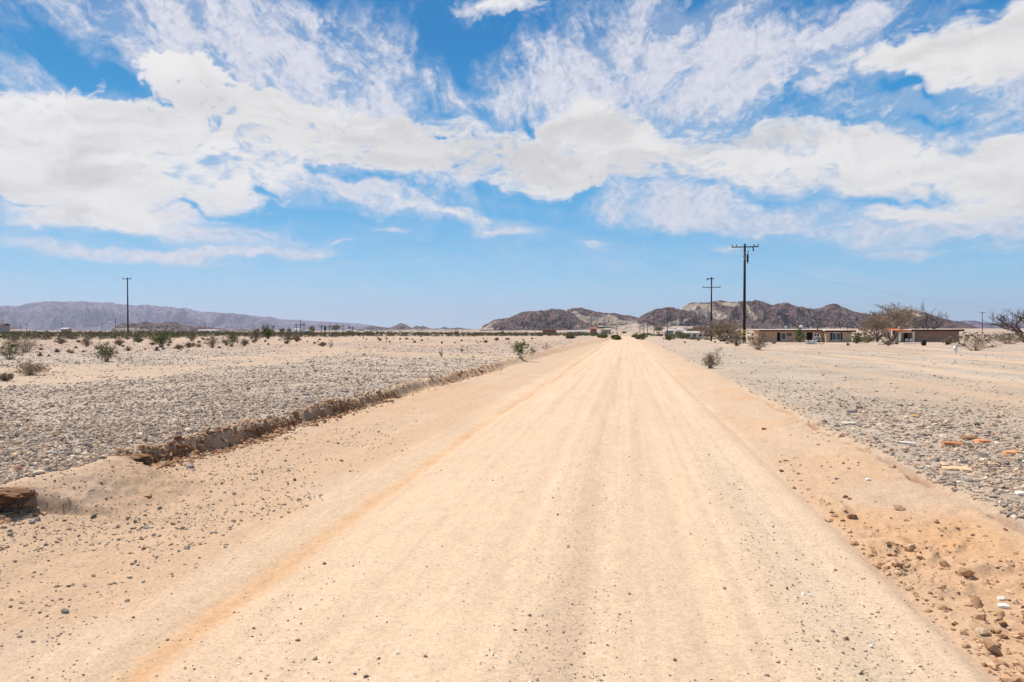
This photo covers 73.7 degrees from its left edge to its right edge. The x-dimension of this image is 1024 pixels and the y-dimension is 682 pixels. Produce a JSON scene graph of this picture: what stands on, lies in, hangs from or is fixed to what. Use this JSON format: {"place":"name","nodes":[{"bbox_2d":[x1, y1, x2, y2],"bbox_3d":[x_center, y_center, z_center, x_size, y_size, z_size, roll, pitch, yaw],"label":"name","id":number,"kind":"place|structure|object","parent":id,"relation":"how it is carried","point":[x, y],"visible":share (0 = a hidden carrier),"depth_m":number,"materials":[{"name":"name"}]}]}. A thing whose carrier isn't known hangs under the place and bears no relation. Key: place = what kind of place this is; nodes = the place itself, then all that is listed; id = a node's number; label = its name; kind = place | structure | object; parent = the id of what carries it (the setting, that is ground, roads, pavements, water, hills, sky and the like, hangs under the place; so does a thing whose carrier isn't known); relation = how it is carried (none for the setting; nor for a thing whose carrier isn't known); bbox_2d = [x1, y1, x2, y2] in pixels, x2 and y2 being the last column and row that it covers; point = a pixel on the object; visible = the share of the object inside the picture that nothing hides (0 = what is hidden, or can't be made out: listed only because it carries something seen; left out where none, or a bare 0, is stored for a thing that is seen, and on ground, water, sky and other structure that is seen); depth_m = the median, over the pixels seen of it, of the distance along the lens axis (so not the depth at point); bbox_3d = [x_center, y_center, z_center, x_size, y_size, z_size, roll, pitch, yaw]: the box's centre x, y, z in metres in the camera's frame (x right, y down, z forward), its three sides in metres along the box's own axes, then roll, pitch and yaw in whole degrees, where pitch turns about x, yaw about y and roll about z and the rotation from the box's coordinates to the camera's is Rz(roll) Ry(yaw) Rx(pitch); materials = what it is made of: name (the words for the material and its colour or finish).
{"place":"outdoors","nodes":[
{"label":"outdoors","id":0,"kind":"place"},
{"bbox_2d":[10,327,36,331],"bbox_3d":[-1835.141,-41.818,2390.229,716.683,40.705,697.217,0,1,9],"label":"building","id":1,"kind":"structure","parent":0,"point":[15,329],"depth_m":2367.20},
{"bbox_2d":[112,321,229,331],"bbox_3d":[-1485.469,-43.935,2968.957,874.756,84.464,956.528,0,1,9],"label":"hill","id":2,"kind":"structure","parent":0,"point":[144,326],"depth_m":2850.03,"materials":[{"name":"stone"}]},
{"bbox_2d":[0,301,366,330],"bbox_3d":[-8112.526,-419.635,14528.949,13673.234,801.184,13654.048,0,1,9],"label":"mountain","id":3,"kind":"structure","parent":0,"point":[74,316],"depth_m":12163.15,"materials":[{"name":"stone"}]},
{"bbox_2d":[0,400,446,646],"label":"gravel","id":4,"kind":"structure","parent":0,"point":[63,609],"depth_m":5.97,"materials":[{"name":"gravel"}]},
{"bbox_2d":[357,323,468,330],"bbox_3d":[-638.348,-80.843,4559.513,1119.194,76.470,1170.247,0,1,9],"label":"hill","id":5,"kind":"structure","parent":0,"point":[401,327],"depth_m":4444.95,"materials":[{"name":"stone"}]},
{"bbox_2d":[0,334,983,681],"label":"dirt road","id":6,"kind":"structure","parent":0,"point":[682,606],"depth_m":4.65,"materials":[{"name":"soil"}]},
{"bbox_2d":[10,369,975,681],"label":"pebbles","id":7,"kind":"object","parent":6,"relation":"on","point":[576,617],"visible":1,"depth_m":3.81,"materials":[{"name":"stone"}]},
{"bbox_2d":[610,334,621,339],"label":"desert shrub","id":8,"kind":"object","parent":6,"relation":"on","point":[616,337],"visible":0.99,"depth_m":116.20,"materials":[{"name":"green plant"}]},
{"bbox_2d":[0,0,1023,265],"bbox_3d":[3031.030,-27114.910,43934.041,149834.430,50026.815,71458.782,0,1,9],"label":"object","id":9,"kind":"structure","parent":0,"point":[72,158],"depth_m":70814.48,"materials":[{"name":"white"}]},
{"bbox_2d":[0,328,1023,681],"bbox_3d":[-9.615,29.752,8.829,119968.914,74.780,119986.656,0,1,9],"label":"ground","id":10,"kind":"structure","parent":0,"point":[744,414],"depth_m":9.18,"materials":[{"name":"sand"}]},
{"bbox_2d":[0,323,10,331],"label":"cabin","id":11,"kind":"object","parent":10,"relation":"on","point":[4,326],"visible":0.79,"depth_m":301.62,"materials":[{"name":"white paint"}]},
{"bbox_2d":[0,372,14,380],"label":"desert shrub","id":12,"kind":"object","parent":10,"relation":"on","point":[6,376],"visible":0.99,"depth_m":19.20,"materials":[{"name":"plant"}]},
{"bbox_2d":[0,335,30,358],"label":"desert shrub","id":13,"kind":"object","parent":10,"relation":"on","point":[9,348],"visible":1,"depth_m":33.37,"materials":[{"name":"green plant"}]},
{"bbox_2d":[7,333,24,340],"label":"desert shrub","id":14,"kind":"object","parent":10,"relation":"on","point":[15,336],"visible":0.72,"depth_m":83.01,"materials":[{"name":"green plant"}]},
{"bbox_2d":[11,517,21,520],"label":"rock","id":15,"kind":"object","parent":10,"relation":"on","point":[16,518],"visible":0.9,"depth_m":5.95,"materials":[{"name":"stone"}]},
{"bbox_2d":[0,487,35,504],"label":"earth lump","id":16,"kind":"object","parent":10,"relation":"on","point":[9,495],"visible":0.96,"depth_m":6.08,"materials":[{"name":"soil"}]},
{"bbox_2d":[11,335,45,351],"bbox_3d":[-31.418,0.169,44.252,2.356,1.223,2.544,0,1,9],"label":"desert shrub","id":17,"kind":"object","parent":10,"relation":"on","point":[30,347],"visible":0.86,"depth_m":44.21,"materials":[{"name":"brown plant"}]},
{"bbox_2d":[8,360,53,375],"bbox_3d":[-15.250,0.859,21.613,1.054,0.532,1.398,0,1,-13],"label":"desert shrub","id":18,"kind":"object","parent":10,"relation":"on","point":[30,368],"visible":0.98,"depth_m":21.55,"materials":[{"name":"plant"}]},
{"bbox_2d":[52,337,67,343],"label":"desert shrub","id":19,"kind":"object","parent":10,"relation":"on","point":[61,340],"visible":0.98,"depth_m":71.40,"materials":[{"name":"brown plant"}]},
{"bbox_2d":[61,328,71,331],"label":"cabin","id":20,"kind":"object","parent":10,"relation":"on","point":[67,329],"visible":0.38,"depth_m":375.76,"materials":[{"name":"white paint"}]},
{"bbox_2d":[79,337,92,346],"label":"desert shrub","id":21,"kind":"object","parent":10,"relation":"on","point":[85,341],"visible":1,"depth_m":59.14,"materials":[{"name":"brown plant"}]},
{"bbox_2d":[91,341,118,361],"bbox_3d":[-18.292,0.445,30.687,1.131,1.034,0.917,-1,1,-33],"label":"desert shrub","id":22,"kind":"object","parent":10,"relation":"on","point":[102,350],"visible":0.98,"depth_m":30.67,"materials":[{"name":"green plant"}]},
{"bbox_2d":[112,338,126,345],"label":"desert shrub","id":23,"kind":"object","parent":10,"relation":"on","point":[119,342],"visible":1,"depth_m":62.94,"materials":[{"name":"brown plant"}]},
{"bbox_2d":[126,278,130,332],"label":"utility pole","id":24,"kind":"object","parent":10,"relation":"on","point":[127,308],"visible":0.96,"depth_m":158.59,"materials":[{"name":"brown wood"}]},
{"bbox_2d":[133,337,143,342],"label":"desert shrub","id":25,"kind":"object","parent":10,"relation":"on","point":[138,340],"visible":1,"depth_m":77.00,"materials":[{"name":"brown plant"}]},
{"bbox_2d":[130,453,150,460],"bbox_3d":[-4.497,1.361,7.998,0.479,0.078,0.417,0,1,8],"label":"earth lump","id":26,"kind":"object","parent":10,"relation":"on","point":[140,456],"visible":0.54,"depth_m":7.96,"materials":[{"name":"soil"}]},
{"bbox_2d":[146,329,171,346],"bbox_3d":[-29.453,-0.287,57.203,2.049,1.730,2.033,0,1,9],"label":"desert shrub","id":27,"kind":"object","parent":10,"relation":"on","point":[160,339],"visible":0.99,"depth_m":57.10,"materials":[{"name":"green plant"}]},
{"bbox_2d":[173,344,182,348],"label":"desert shrub","id":28,"kind":"object","parent":10,"relation":"on","point":[178,346],"visible":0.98,"depth_m":51.60,"materials":[{"name":"brown plant"}]},
{"bbox_2d":[185,342,194,347],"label":"desert shrub","id":29,"kind":"object","parent":10,"relation":"on","point":[188,344],"visible":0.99,"depth_m":56.56,"materials":[{"name":"brown plant"}]},
{"bbox_2d":[184,329,202,340],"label":"desert shrub","id":30,"kind":"object","parent":10,"relation":"on","point":[193,337],"visible":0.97,"depth_m":88.03,"materials":[{"name":"green plant"}]},
{"bbox_2d":[198,330,220,331],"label":"cabin","id":31,"kind":"object","parent":10,"relation":"on","point":[209,330],"visible":0.47,"depth_m":678.94,"materials":[{"name":"white paint"}]},
{"bbox_2d":[202,335,221,347],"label":"desert shrub","id":32,"kind":"object","parent":10,"relation":"on","point":[211,341],"visible":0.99,"depth_m":56.30,"materials":[{"name":"brown plant"}]},
{"bbox_2d":[222,330,239,346],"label":"desert shrub","id":33,"kind":"object","parent":10,"relation":"on","point":[234,339],"visible":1,"depth_m":59.98,"materials":[{"name":"green plant"}]},
{"bbox_2d":[237,338,250,345],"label":"desert shrub","id":34,"kind":"object","parent":10,"relation":"on","point":[245,342],"visible":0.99,"depth_m":61.74,"materials":[{"name":"brown plant"}]},
{"bbox_2d":[0,362,506,523],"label":"dirt clods","id":35,"kind":"object","parent":10,"relation":"on","point":[144,446],"visible":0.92,"depth_m":9.62,"materials":[{"name":"soil"}]},
{"bbox_2d":[249,327,262,341],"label":"desert shrub","id":36,"kind":"object","parent":10,"relation":"on","point":[255,335],"visible":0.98,"depth_m":85.81,"materials":[{"name":"green plant"}]},
{"bbox_2d":[260,325,274,338],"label":"desert shrub","id":37,"kind":"object","parent":10,"relation":"on","point":[267,332],"visible":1,"depth_m":107.93,"materials":[{"name":"green plant"}]},
{"bbox_2d":[280,328,295,341],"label":"desert shrub","id":38,"kind":"object","parent":10,"relation":"on","point":[288,337],"visible":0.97,"depth_m":84.19,"materials":[{"name":"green plant"}]},
{"bbox_2d":[0,338,585,484],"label":"gravel","id":39,"kind":"structure","parent":10,"relation":"on","point":[15,470],"depth_m":12.66,"materials":[{"name":"gravel"}]},
{"bbox_2d":[293,334,301,341],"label":"desert shrub","id":40,"kind":"object","parent":10,"relation":"on","point":[297,338],"visible":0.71,"depth_m":86.19,"materials":[{"name":"brown plant"}]},
{"bbox_2d":[308,325,315,331],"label":"tree","id":41,"kind":"object","parent":10,"relation":"on","point":[311,328],"visible":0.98,"depth_m":638.62,"materials":[{"name":"green plant"}]},
{"bbox_2d":[330,325,340,330],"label":"tree","id":42,"kind":"object","parent":10,"relation":"on","point":[334,327],"visible":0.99,"depth_m":655.42,"materials":[{"name":"green plant"}]},
{"bbox_2d":[367,347,558,400],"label":"dirt clods","id":43,"kind":"object","parent":10,"relation":"on","point":[399,397],"visible":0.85,"depth_m":17.91,"materials":[{"name":"soil"}]},
{"bbox_2d":[0,335,1004,356],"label":"dry tufts","id":44,"kind":"object","parent":10,"relation":"on","point":[199,345],"visible":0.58,"depth_m":71.44,"materials":[{"name":"plant"}]},
{"bbox_2d":[0,329,1021,341],"bbox_3d":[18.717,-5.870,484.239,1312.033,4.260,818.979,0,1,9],"label":"desert scrub","id":45,"kind":"object","parent":10,"relation":"on","point":[100,335],"visible":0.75,"depth_m":155.88,"materials":[{"name":"plant"}]},
{"bbox_2d":[509,341,535,358],"bbox_3d":[0.567,0.467,36.048,1.431,0.999,1.078,0,1,9],"label":"desert shrub","id":46,"kind":"object","parent":10,"relation":"on","point":[517,346],"visible":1,"depth_m":36.01,"materials":[{"name":"green plant"}]},
{"bbox_2d":[542,329,556,332],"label":"cabin","id":47,"kind":"object","parent":10,"relation":"on","point":[549,330],"visible":0.56,"depth_m":331.64,"materials":[{"name":"brown paint"}]},
{"bbox_2d":[565,334,575,338],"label":"desert shrub","id":48,"kind":"object","parent":10,"relation":"on","point":[567,336],"visible":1,"depth_m":114.10,"materials":[{"name":"green plant"}]},
{"bbox_2d":[590,327,596,332],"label":"cabin","id":49,"kind":"object","parent":10,"relation":"on","point":[592,329],"visible":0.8,"depth_m":695.88,"materials":[{"name":"orange paint"}]},
{"bbox_2d":[597,333,607,337],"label":"desert shrub","id":50,"kind":"object","parent":10,"relation":"on","point":[603,335],"visible":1,"depth_m":129.71,"materials":[{"name":"green plant"}]},
{"bbox_2d":[601,330,610,333],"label":"cabin","id":51,"kind":"object","parent":10,"relation":"on","point":[607,331],"visible":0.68,"depth_m":594.58,"materials":[{"name":"white paint"}]},
{"bbox_2d":[634,333,647,339],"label":"desert shrub","id":52,"kind":"object","parent":10,"relation":"on","point":[641,336],"visible":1,"depth_m":113.45,"materials":[{"name":"green plant"}]},
{"bbox_2d":[653,324,664,333],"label":"tree","id":53,"kind":"object","parent":10,"relation":"on","point":[658,328],"visible":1,"depth_m":468.52,"materials":[{"name":"brown plant"}]},
{"bbox_2d":[665,329,673,334],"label":"cabin","id":54,"kind":"object","parent":10,"relation":"on","point":[670,331],"visible":0.76,"depth_m":292.93,"materials":[{"name":"white paint"}]},
{"bbox_2d":[663,334,675,339],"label":"desert shrub","id":55,"kind":"object","parent":10,"relation":"on","point":[669,337],"visible":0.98,"depth_m":103.78,"materials":[{"name":"green plant"}]},
{"bbox_2d":[677,332,689,338],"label":"desert shrub","id":56,"kind":"object","parent":10,"relation":"on","point":[681,335],"visible":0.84,"depth_m":206.25,"materials":[{"name":"green plant"}]},
{"bbox_2d":[684,331,702,338],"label":"cabin","id":57,"kind":"object","parent":10,"relation":"on","point":[697,334],"visible":0.65,"depth_m":208.70,"materials":[{"name":"beige paint"}]},
{"bbox_2d":[693,327,709,336],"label":"cabin","id":58,"kind":"object","parent":10,"relation":"on","point":[696,329],"visible":0.27,"depth_m":290.73,"materials":[{"name":"white paint"}]},
{"bbox_2d":[703,277,719,340],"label":"utility pole","id":59,"kind":"object","parent":10,"relation":"on","point":[711,278],"visible":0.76,"depth_m":132.21,"materials":[{"name":"brown wood"}]},
{"bbox_2d":[700,352,722,368],"bbox_3d":[8.255,0.801,28.181,0.910,0.735,0.896,0,1,9],"label":"desert shrub","id":60,"kind":"object","parent":10,"relation":"on","point":[708,363],"visible":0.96,"depth_m":28.13,"materials":[{"name":"brown plant"}]},
{"bbox_2d":[708,348,722,358],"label":"desert shrub","id":61,"kind":"object","parent":10,"relation":"on","point":[717,354],"visible":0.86,"depth_m":37.03,"materials":[{"name":"brown plant"}]},
{"bbox_2d":[697,318,747,341],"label":"bare thicket","id":62,"kind":"object","parent":10,"relation":"on","point":[716,328],"visible":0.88,"depth_m":112.07,"materials":[{"name":"brown plant"}]},
{"bbox_2d":[719,328,738,341],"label":"desert shrub","id":63,"kind":"object","parent":10,"relation":"on","point":[730,333],"visible":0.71,"depth_m":85.97,"materials":[{"name":"brown plant"}]},
{"bbox_2d":[729,333,746,345],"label":"desert shrub","id":64,"kind":"object","parent":10,"relation":"on","point":[736,338],"visible":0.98,"depth_m":65.30,"materials":[{"name":"brown plant"}]},
{"bbox_2d":[732,244,758,341],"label":"utility pole","id":65,"kind":"object","parent":10,"relation":"on","point":[744,295],"visible":0.98,"depth_m":85.17,"materials":[{"name":"brown wood"}]},
{"bbox_2d":[745,332,771,349],"bbox_3d":[19.046,-0.017,52.959,2.234,1.477,2.696,0,1,9],"label":"desert shrub","id":66,"kind":"object","parent":10,"relation":"on","point":[759,346],"visible":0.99,"depth_m":52.83,"materials":[{"name":"brown plant"}]},
{"bbox_2d":[793,326,806,341],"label":"desert shrub","id":67,"kind":"object","parent":10,"relation":"on","point":[800,334],"visible":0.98,"depth_m":90.67,"materials":[{"name":"green plant"}]},
{"bbox_2d":[746,325,855,341],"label":"house","id":68,"kind":"structure","parent":10,"relation":"on","point":[787,335],"depth_m":137.61,"materials":[{"name":"beige paint"}]},
{"bbox_2d":[781,332,785,339],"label":"window","id":69,"kind":"structure","parent":68,"relation":"in","point":[783,334],"depth_m":137.96,"materials":[{"name":"glass"}]},
{"bbox_2d":[832,333,839,339],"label":"window","id":70,"kind":"structure","parent":68,"relation":"in","point":[835,336],"depth_m":134.27,"materials":[{"name":"glass"}]},
{"bbox_2d":[808,335,824,343],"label":"bicycle","id":71,"kind":"object","parent":10,"relation":"on","point":[816,340],"visible":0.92,"depth_m":74.59,"materials":[{"name":"grey metal"}]},
{"bbox_2d":[841,422,857,424],"bbox_3d":[5.520,1.355,11.163,0.238,0.066,0.147,0,1,11],"label":"rock","id":72,"kind":"object","parent":10,"relation":"on","point":[849,423],"visible":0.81,"depth_m":11.10,"materials":[{"name":"stone"}]},
{"bbox_2d":[846,410,857,412],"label":"rock","id":73,"kind":"object","parent":10,"relation":"on","point":[853,411],"visible":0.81,"depth_m":12.71,"materials":[{"name":"stone"}]},
{"bbox_2d":[848,333,865,342],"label":"desert shrub","id":74,"kind":"object","parent":10,"relation":"on","point":[857,337],"visible":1,"depth_m":79.91,"materials":[{"name":"green plant"}]},
{"bbox_2d":[854,335,876,342],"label":"desert shrub","id":75,"kind":"object","parent":10,"relation":"on","point":[868,339],"visible":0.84,"depth_m":85.80,"materials":[{"name":"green plant"}]},
{"bbox_2d":[857,314,893,341],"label":"bare tree","id":76,"kind":"object","parent":10,"relation":"on","point":[879,324],"visible":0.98,"depth_m":153.50,"materials":[{"name":"brown plant"}]},
{"bbox_2d":[882,340,893,345],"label":"desert shrub","id":77,"kind":"object","parent":10,"relation":"on","point":[888,342],"visible":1,"depth_m":69.06,"materials":[{"name":"brown plant"}]},
{"bbox_2d":[862,302,925,341],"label":"bare tree","id":78,"kind":"object","parent":10,"relation":"on","point":[897,320],"visible":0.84,"depth_m":158.35,"materials":[{"name":"brown plant"}]},
{"bbox_2d":[779,410,1023,681],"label":"dirt clods","id":79,"kind":"object","parent":10,"relation":"on","point":[976,602],"visible":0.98,"depth_m":4.39,"materials":[{"name":"soil"}]},
{"bbox_2d":[899,441,916,444],"bbox_3d":[5.388,1.391,9.293,0.226,0.049,0.148,0,1,22],"label":"rock","id":80,"kind":"object","parent":10,"relation":"on","point":[908,442],"visible":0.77,"depth_m":9.24,"materials":[{"name":"stone"}]},
{"bbox_2d":[921,339,925,345],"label":"gas bottle","id":81,"kind":"object","parent":10,"relation":"on","point":[923,342],"visible":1,"depth_m":69.39,"materials":[{"name":"black metal"}]},
{"bbox_2d":[903,304,947,328],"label":"bare tree","id":82,"kind":"object","parent":10,"relation":"on","point":[927,318],"visible":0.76,"depth_m":166.86,"materials":[{"name":"brown plant"}]},
{"bbox_2d":[888,326,964,341],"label":"house","id":83,"kind":"structure","parent":10,"relation":"on","point":[927,335],"depth_m":137.91,"materials":[{"name":"beige paint"}]},
{"bbox_2d":[942,336,956,343],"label":"desert shrub","id":84,"kind":"object","parent":10,"relation":"on","point":[949,339],"visible":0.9,"depth_m":73.77,"materials":[{"name":"brown plant"}]},
{"bbox_2d":[942,441,963,445],"bbox_3d":[5.853,1.369,9.056,0.256,0.070,0.171,0,1,25],"label":"rock","id":85,"kind":"object","parent":10,"relation":"on","point":[950,443],"visible":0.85,"depth_m":9.01,"materials":[{"name":"stone"}]},
{"bbox_2d":[953,345,957,351],"bbox_3d":[31.477,0.520,48.452,0.265,0.476,0.265,0,1,9],"label":"barrel","id":86,"kind":"object","parent":10,"relation":"on","point":[955,347],"visible":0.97,"depth_m":48.37,"materials":[{"name":"white paint"}]},
{"bbox_2d":[941,466,973,471],"bbox_3d":[4.904,1.412,7.518,0.297,0.046,0.186,0,1,15],"label":"rock","id":87,"kind":"object","parent":10,"relation":"on","point":[953,468],"visible":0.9,"depth_m":7.46,"materials":[{"name":"stone"}]},
{"bbox_2d":[960,435,979,439],"bbox_3d":[6.367,1.360,9.487,0.236,0.073,0.200,0,1,16],"label":"rock","id":88,"kind":"object","parent":10,"relation":"on","point":[963,437],"visible":0.67,"depth_m":9.43,"materials":[{"name":"stone"}]},
{"bbox_2d":[951,330,1010,350],"bbox_3d":[34.212,-0.044,50.251,3.210,1.633,3.950,-1,1,-42],"label":"desert shrub","id":89,"kind":"object","parent":10,"relation":"on","point":[975,343],"visible":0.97,"depth_m":50.31,"materials":[{"name":"brown plant"}]},
{"bbox_2d":[972,439,991,442],"bbox_3d":[6.350,1.364,9.234,0.209,0.072,0.172,0,1,6],"label":"rock","id":90,"kind":"object","parent":10,"relation":"on","point":[981,440],"visible":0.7,"depth_m":9.17,"materials":[{"name":"stone"}]},
{"bbox_2d":[997,596,1006,600],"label":"rock","id":91,"kind":"object","parent":10,"relation":"on","point":[1001,598],"visible":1,"depth_m":4.20,"materials":[{"name":"stone"}]},
{"bbox_2d":[982,308,1023,342],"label":"bare tree","id":92,"kind":"object","parent":10,"relation":"on","point":[1010,326],"visible":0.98,"depth_m":135.45,"materials":[{"name":"brown plant"}]},
{"bbox_2d":[982,330,1023,343],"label":"desert shrub","id":93,"kind":"object","parent":10,"relation":"on","point":[1004,339],"visible":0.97,"depth_m":74.74,"materials":[{"name":"brown plant"}]},
{"bbox_2d":[998,603,1010,608],"bbox_3d":[2.948,1.589,4.091,0.065,0.025,0.047,0,1,20],"label":"rock","id":94,"kind":"object","parent":10,"relation":"on","point":[1003,605],"visible":1,"depth_m":4.08,"materials":[{"name":"stone"}]},
{"bbox_2d":[1001,450,1020,454],"bbox_3d":[6.163,1.384,8.431,0.222,0.060,0.134,0,1,-3],"label":"rock","id":95,"kind":"object","parent":10,"relation":"on","point":[1014,452],"visible":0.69,"depth_m":8.39,"materials":[{"name":"stone"}]},
{"bbox_2d":[1015,491,1023,495],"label":"rock","id":96,"kind":"object","parent":10,"relation":"on","point":[1020,492],"visible":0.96,"depth_m":6.38,"materials":[{"name":"stone"}]},
{"bbox_2d":[480,309,598,330],"bbox_3d":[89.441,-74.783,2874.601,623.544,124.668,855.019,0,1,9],"label":"hill","id":97,"kind":"structure","parent":0,"point":[557,319],"depth_m":2765.91,"materials":[{"name":"stone"}]},
{"bbox_2d":[566,307,637,327],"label":"hill","id":98,"kind":"structure","parent":0,"point":[606,320],"depth_m":2990.64,"materials":[{"name":"stone"}]},
{"bbox_2d":[455,321,748,330],"bbox_3d":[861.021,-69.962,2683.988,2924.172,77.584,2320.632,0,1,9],"label":"hill","id":99,"kind":"structure","parent":0,"point":[634,326],"depth_m":2481.30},
{"bbox_2d":[637,307,725,326],"bbox_3d":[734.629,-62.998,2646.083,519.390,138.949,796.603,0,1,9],"label":"hill","id":100,"kind":"structure","parent":0,"point":[676,317],"depth_m":2584.27,"materials":[{"name":"stone"}]},
{"bbox_2d":[729,319,808,328],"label":"hill","id":101,"kind":"structure","parent":0,"point":[754,325],"depth_m":2431.36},
{"bbox_2d":[682,300,977,328],"bbox_3d":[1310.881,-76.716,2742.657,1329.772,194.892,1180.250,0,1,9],"label":"hill","id":102,"kind":"structure","parent":0,"point":[833,316],"depth_m":2724.52,"materials":[{"name":"stone"}]},
{"bbox_2d":[662,341,1023,518],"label":"gravel","id":103,"kind":"structure","parent":0,"point":[1003,460],"depth_m":9.55,"materials":[{"name":"gravel"}]},
{"bbox_2d":[961,321,1023,327],"bbox_3d":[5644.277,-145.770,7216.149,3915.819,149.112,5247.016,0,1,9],"label":"mountain","id":104,"kind":"structure","parent":0,"point":[978,324],"depth_m":6745.96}
]}

